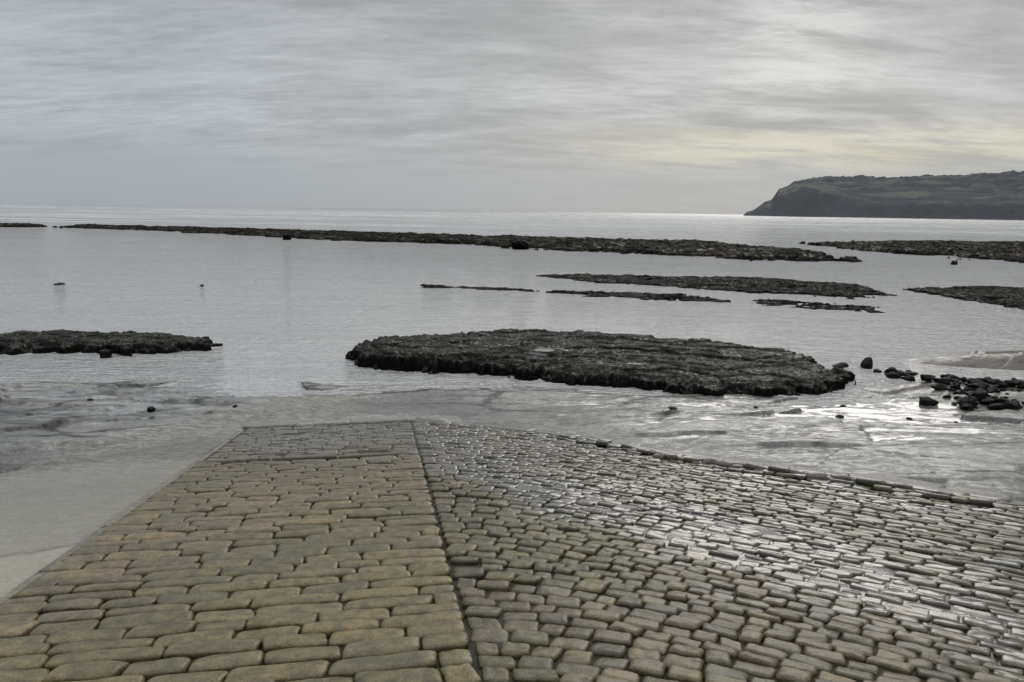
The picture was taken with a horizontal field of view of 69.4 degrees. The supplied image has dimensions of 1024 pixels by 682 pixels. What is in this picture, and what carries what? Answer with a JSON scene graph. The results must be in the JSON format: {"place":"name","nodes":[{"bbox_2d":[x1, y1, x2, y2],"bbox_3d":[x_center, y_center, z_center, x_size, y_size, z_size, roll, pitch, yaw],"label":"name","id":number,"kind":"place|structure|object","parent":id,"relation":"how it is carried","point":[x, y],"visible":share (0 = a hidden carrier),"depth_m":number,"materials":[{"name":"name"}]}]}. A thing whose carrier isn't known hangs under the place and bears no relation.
{"place":"outdoors","nodes":[
{"label":"outdoors","id":0,"kind":"place"},
{"bbox_2d":[0,202,1023,406],"bbox_3d":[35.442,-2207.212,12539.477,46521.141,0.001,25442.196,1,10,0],"label":"water","id":1,"kind":"structure","parent":0,"point":[278,317],"depth_m":31.49,"materials":[{"name":"grey liquid"}]},
{"bbox_2d":[0,223,46,226],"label":"rock ledge","id":2,"kind":"object","parent":1,"relation":"in","point":[19,225],"visible":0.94,"depth_m":107.20,"materials":[{"name":"black stone"}]},
{"bbox_2d":[0,329,222,357],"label":"rock ledge","id":3,"kind":"object","parent":1,"relation":"in","point":[103,344],"visible":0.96,"depth_m":17.87,"materials":[{"name":"grey stone"}]},
{"bbox_2d":[283,233,290,239],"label":"boulder","id":4,"kind":"object","parent":1,"relation":"in","point":[286,236],"visible":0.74,"depth_m":79.49,"materials":[{"name":"black stone"}]},
{"bbox_2d":[53,224,862,261],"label":"rock ledge","id":5,"kind":"object","parent":1,"relation":"in","point":[690,248],"visible":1,"depth_m":77.98,"materials":[{"name":"black stone"}]},
{"bbox_2d":[420,284,539,291],"bbox_3d":[-1.524,-2.371,33.494,6.067,0.230,1.458,3,10,10],"label":"rock ledge","id":6,"kind":"object","parent":1,"relation":"in","point":[477,288],"visible":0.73,"depth_m":33.36,"materials":[{"name":"black stone"}]},
{"bbox_2d":[511,239,529,249],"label":"boulder","id":7,"kind":"object","parent":1,"relation":"in","point":[520,244],"visible":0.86,"depth_m":67.47,"materials":[{"name":"black stone"}]},
{"bbox_2d":[345,328,855,396],"bbox_3d":[2.040,0.339,17.558,11.293,0.544,5.616,4,10,17],"label":"rock ledge","id":8,"kind":"object","parent":1,"relation":"in","point":[706,367],"visible":0.97,"depth_m":16.28,"materials":[{"name":"grey stone"}]},
{"bbox_2d":[545,290,730,302],"bbox_3d":[5.175,-1.899,31.242,8.083,0.295,3.101,3,10,14],"label":"rock ledge","id":9,"kind":"object","parent":1,"relation":"in","point":[661,296],"visible":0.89,"depth_m":30.98,"materials":[{"name":"black stone"}]},
{"bbox_2d":[537,273,896,298],"bbox_3d":[9.853,-3.016,37.940,18.205,0.316,8.458,5,11,22],"label":"rock ledge","id":10,"kind":"object","parent":1,"relation":"in","point":[758,285],"visible":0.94,"depth_m":36.51,"materials":[{"name":"black stone"}]},
{"bbox_2d":[753,299,885,312],"bbox_3d":[11.712,-1.362,28.933,5.546,0.245,3.025,6,11,25],"label":"rock ledge","id":11,"kind":"object","parent":1,"relation":"in","point":[812,305],"visible":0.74,"depth_m":28.81,"materials":[{"name":"grey stone"}]},
{"bbox_2d":[832,362,848,367],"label":"boulder","id":12,"kind":"object","parent":1,"relation":"in","point":[841,365],"visible":0.59,"depth_m":17.35,"materials":[{"name":"grey stone"}]},
{"bbox_2d":[860,357,872,368],"bbox_3d":[8.352,0.548,17.326,0.322,0.373,0.264,3,14,-24],"label":"boulder","id":13,"kind":"object","parent":1,"relation":"in","point":[866,362],"visible":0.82,"depth_m":17.26,"materials":[{"name":"grey stone"}]},
{"bbox_2d":[884,367,896,372],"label":"beach stone","id":14,"kind":"object","parent":1,"relation":"on","point":[891,369],"visible":0.62,"depth_m":16.70,"materials":[{"name":"black stone"}]},
{"bbox_2d":[889,372,900,378],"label":"beach stone","id":15,"kind":"object","parent":1,"relation":"on","point":[893,375],"visible":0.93,"depth_m":16.23,"materials":[{"name":"black stone"}]},
{"bbox_2d":[799,240,1023,262],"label":"rock ledge","id":16,"kind":"object","parent":1,"relation":"in","point":[1010,251],"visible":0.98,"depth_m":79.72,"materials":[{"name":"black stone"}]},
{"bbox_2d":[906,371,918,374],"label":"beach stone","id":17,"kind":"object","parent":1,"relation":"on","point":[912,373],"visible":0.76,"depth_m":16.59,"materials":[{"name":"black stone"}]},
{"bbox_2d":[950,260,957,264],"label":"boulder","id":18,"kind":"object","parent":1,"relation":"in","point":[954,262],"visible":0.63,"depth_m":55.80,"materials":[{"name":"black stone"}]},
{"bbox_2d":[902,285,1023,309],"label":"rock ledge","id":19,"kind":"object","parent":1,"relation":"in","point":[1008,297],"visible":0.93,"depth_m":33.58,"materials":[{"name":"black stone"}]},
{"bbox_2d":[0,350,1023,597],"bbox_3d":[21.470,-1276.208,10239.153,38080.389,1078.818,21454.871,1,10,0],"label":"ground","id":20,"kind":"structure","parent":0,"point":[76,466],"depth_m":11.18,"materials":[{"name":"grey sand"}]},
{"bbox_2d":[147,406,155,412],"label":"boulder","id":21,"kind":"object","parent":20,"relation":"on","point":[150,409],"visible":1,"depth_m":12.10,"materials":[{"name":"black stone"}]},
{"bbox_2d":[0,417,1023,605],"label":"kerb","id":22,"kind":"structure","parent":20,"relation":"on","point":[955,490],"depth_m":8.44,"materials":[{"name":"stone"}]},
{"bbox_2d":[12,420,1023,681],"bbox_3d":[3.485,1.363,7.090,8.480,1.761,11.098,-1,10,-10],"label":"slipway paving","id":23,"kind":"structure","parent":20,"relation":"on","point":[659,481],"depth_m":4.80,"materials":[{"name":"stone"}]},
{"bbox_2d":[0,422,481,681],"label":"slipway paving","id":24,"kind":"structure","parent":23,"relation":"on","point":[85,587],"depth_m":4.25,"materials":[{"name":"stone"}]},
{"bbox_2d":[904,377,914,380],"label":"beach stone","id":25,"kind":"object","parent":20,"relation":"on","point":[912,379],"visible":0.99,"depth_m":16.01,"materials":[{"name":"black stone"}]},
{"bbox_2d":[920,374,930,380],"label":"beach stone","id":26,"kind":"object","parent":20,"relation":"on","point":[924,377],"visible":0.98,"depth_m":15.44,"materials":[{"name":"black stone"}]},
{"bbox_2d":[919,396,938,405],"bbox_3d":[7.817,1.171,13.867,0.390,0.211,0.191,9,25,-10],"label":"beach stone","id":27,"kind":"object","parent":20,"relation":"on","point":[926,401],"visible":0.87,"depth_m":13.79,"materials":[{"name":"black stone"}]},
{"bbox_2d":[930,386,944,390],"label":"beach stone","id":28,"kind":"object","parent":20,"relation":"on","point":[938,388],"visible":1,"depth_m":14.76,"materials":[{"name":"black stone"}]},
{"bbox_2d":[935,383,947,389],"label":"beach stone","id":29,"kind":"object","parent":20,"relation":"on","point":[942,385],"visible":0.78,"depth_m":14.82,"materials":[{"name":"black stone"}]},
{"bbox_2d":[938,377,951,384],"bbox_3d":[8.925,0.847,15.256,0.245,0.197,0.249,-20,15,-31],"label":"beach stone","id":30,"kind":"object","parent":20,"relation":"on","point":[945,380],"visible":0.88,"depth_m":15.18,"materials":[{"name":"black stone"}]},
{"bbox_2d":[940,374,958,378],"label":"beach stone","id":31,"kind":"object","parent":20,"relation":"on","point":[946,375],"visible":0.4,"depth_m":15.74,"materials":[{"name":"black stone"}]},
{"bbox_2d":[950,385,961,389],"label":"beach stone","id":32,"kind":"object","parent":20,"relation":"on","point":[954,386],"visible":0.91,"depth_m":14.72,"materials":[{"name":"black stone"}]},
{"bbox_2d":[957,397,967,403],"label":"beach stone","id":33,"kind":"object","parent":20,"relation":"on","point":[961,400],"visible":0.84,"depth_m":13.75,"materials":[{"name":"black stone"}]},
{"bbox_2d":[960,405,973,410],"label":"beach stone","id":34,"kind":"object","parent":20,"relation":"on","point":[967,407],"visible":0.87,"depth_m":13.40,"materials":[{"name":"black stone"}]},
{"bbox_2d":[960,387,974,390],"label":"beach stone","id":35,"kind":"object","parent":20,"relation":"on","point":[968,389],"visible":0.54,"depth_m":14.51,"materials":[{"name":"black stone"}]},
{"bbox_2d":[966,378,975,383],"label":"beach stone","id":36,"kind":"object","parent":20,"relation":"on","point":[969,380],"visible":0.47,"depth_m":15.09,"materials":[{"name":"black stone"}]},
{"bbox_2d":[967,399,976,405],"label":"beach stone","id":37,"kind":"object","parent":20,"relation":"on","point":[972,402],"visible":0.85,"depth_m":13.58,"materials":[{"name":"black stone"}]},
{"bbox_2d":[967,396,977,401],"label":"beach stone","id":38,"kind":"object","parent":20,"relation":"on","point":[973,398],"visible":0.57,"depth_m":13.84,"materials":[{"name":"black stone"}]},
{"bbox_2d":[966,383,981,387],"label":"beach stone","id":39,"kind":"object","parent":20,"relation":"on","point":[975,385],"visible":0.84,"depth_m":14.50,"materials":[{"name":"black stone"}]},
{"bbox_2d":[973,390,988,401],"bbox_3d":[8.930,1.054,14.064,0.277,0.236,0.226,-11,5,-18],"label":"beach stone","id":40,"kind":"object","parent":20,"relation":"on","point":[979,395],"visible":0.82,"depth_m":13.98,"materials":[{"name":"black stone"}]},
{"bbox_2d":[979,399,995,405],"bbox_3d":[8.902,1.164,13.825,0.289,0.179,0.288,-9,-3,-1],"label":"beach stone","id":41,"kind":"object","parent":20,"relation":"on","point":[987,402],"visible":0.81,"depth_m":13.73,"materials":[{"name":"black stone"}]},
{"bbox_2d":[985,388,994,392],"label":"beach stone","id":42,"kind":"object","parent":20,"relation":"on","point":[990,390],"visible":0.81,"depth_m":14.48,"materials":[{"name":"black stone"}]},
{"bbox_2d":[986,380,996,383],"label":"beach stone","id":43,"kind":"object","parent":20,"relation":"on","point":[991,382],"visible":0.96,"depth_m":15.18,"materials":[{"name":"black stone"}]},
{"bbox_2d":[987,403,1004,409],"bbox_3d":[8.834,1.211,13.515,0.358,0.152,0.256,1,-5,-40],"label":"beach stone","id":44,"kind":"object","parent":20,"relation":"on","point":[998,406],"visible":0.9,"depth_m":13.42,"materials":[{"name":"black stone"}]},
{"bbox_2d":[994,398,1009,402],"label":"beach stone","id":45,"kind":"object","parent":20,"relation":"on","point":[999,400],"visible":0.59,"depth_m":13.64,"materials":[{"name":"black stone"}]},
{"bbox_2d":[998,383,1008,387],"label":"beach stone","id":46,"kind":"object","parent":20,"relation":"on","point":[1003,385],"visible":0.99,"depth_m":14.71,"materials":[{"name":"black stone"}]},
{"bbox_2d":[1004,380,1021,386],"bbox_3d":[10.138,0.852,14.956,0.269,0.149,0.313,0,-2,-42],"label":"beach stone","id":47,"kind":"object","parent":20,"relation":"on","point":[1012,383],"visible":0.95,"depth_m":14.88,"materials":[{"name":"black stone"}]},
{"bbox_2d":[1007,401,1019,409],"bbox_3d":[9.103,1.189,13.422,0.193,0.205,0.344,1,12,26],"label":"beach stone","id":48,"kind":"object","parent":20,"relation":"on","point":[1015,405],"visible":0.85,"depth_m":13.33,"materials":[{"name":"black stone"}]},
{"bbox_2d":[1016,384,1023,388],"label":"beach stone","id":49,"kind":"object","parent":20,"relation":"on","point":[1020,386],"visible":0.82,"depth_m":14.80,"materials":[{"name":"black stone"}]},
{"bbox_2d":[0,0,1023,213],"label":"sky","id":50,"kind":"structure","parent":0,"point":[627,106],"materials":[{"name":"grey"}]},
{"bbox_2d":[743,170,1023,219],"bbox_3d":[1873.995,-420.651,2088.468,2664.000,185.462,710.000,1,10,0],"label":"hills","id":51,"kind":"structure","parent":0,"point":[988,196],"depth_m":1820.96,"materials":[{"name":"plant"}]},
{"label":"beach stone","id":52,"kind":"object","parent":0,"visible":0},
{"bbox_2d":[968,380,982,383],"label":"beach stone","id":53,"kind":"object","parent":52,"relation":"on","point":[975,381],"visible":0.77,"depth_m":14.80,"materials":[{"name":"black stone"}]}
]}

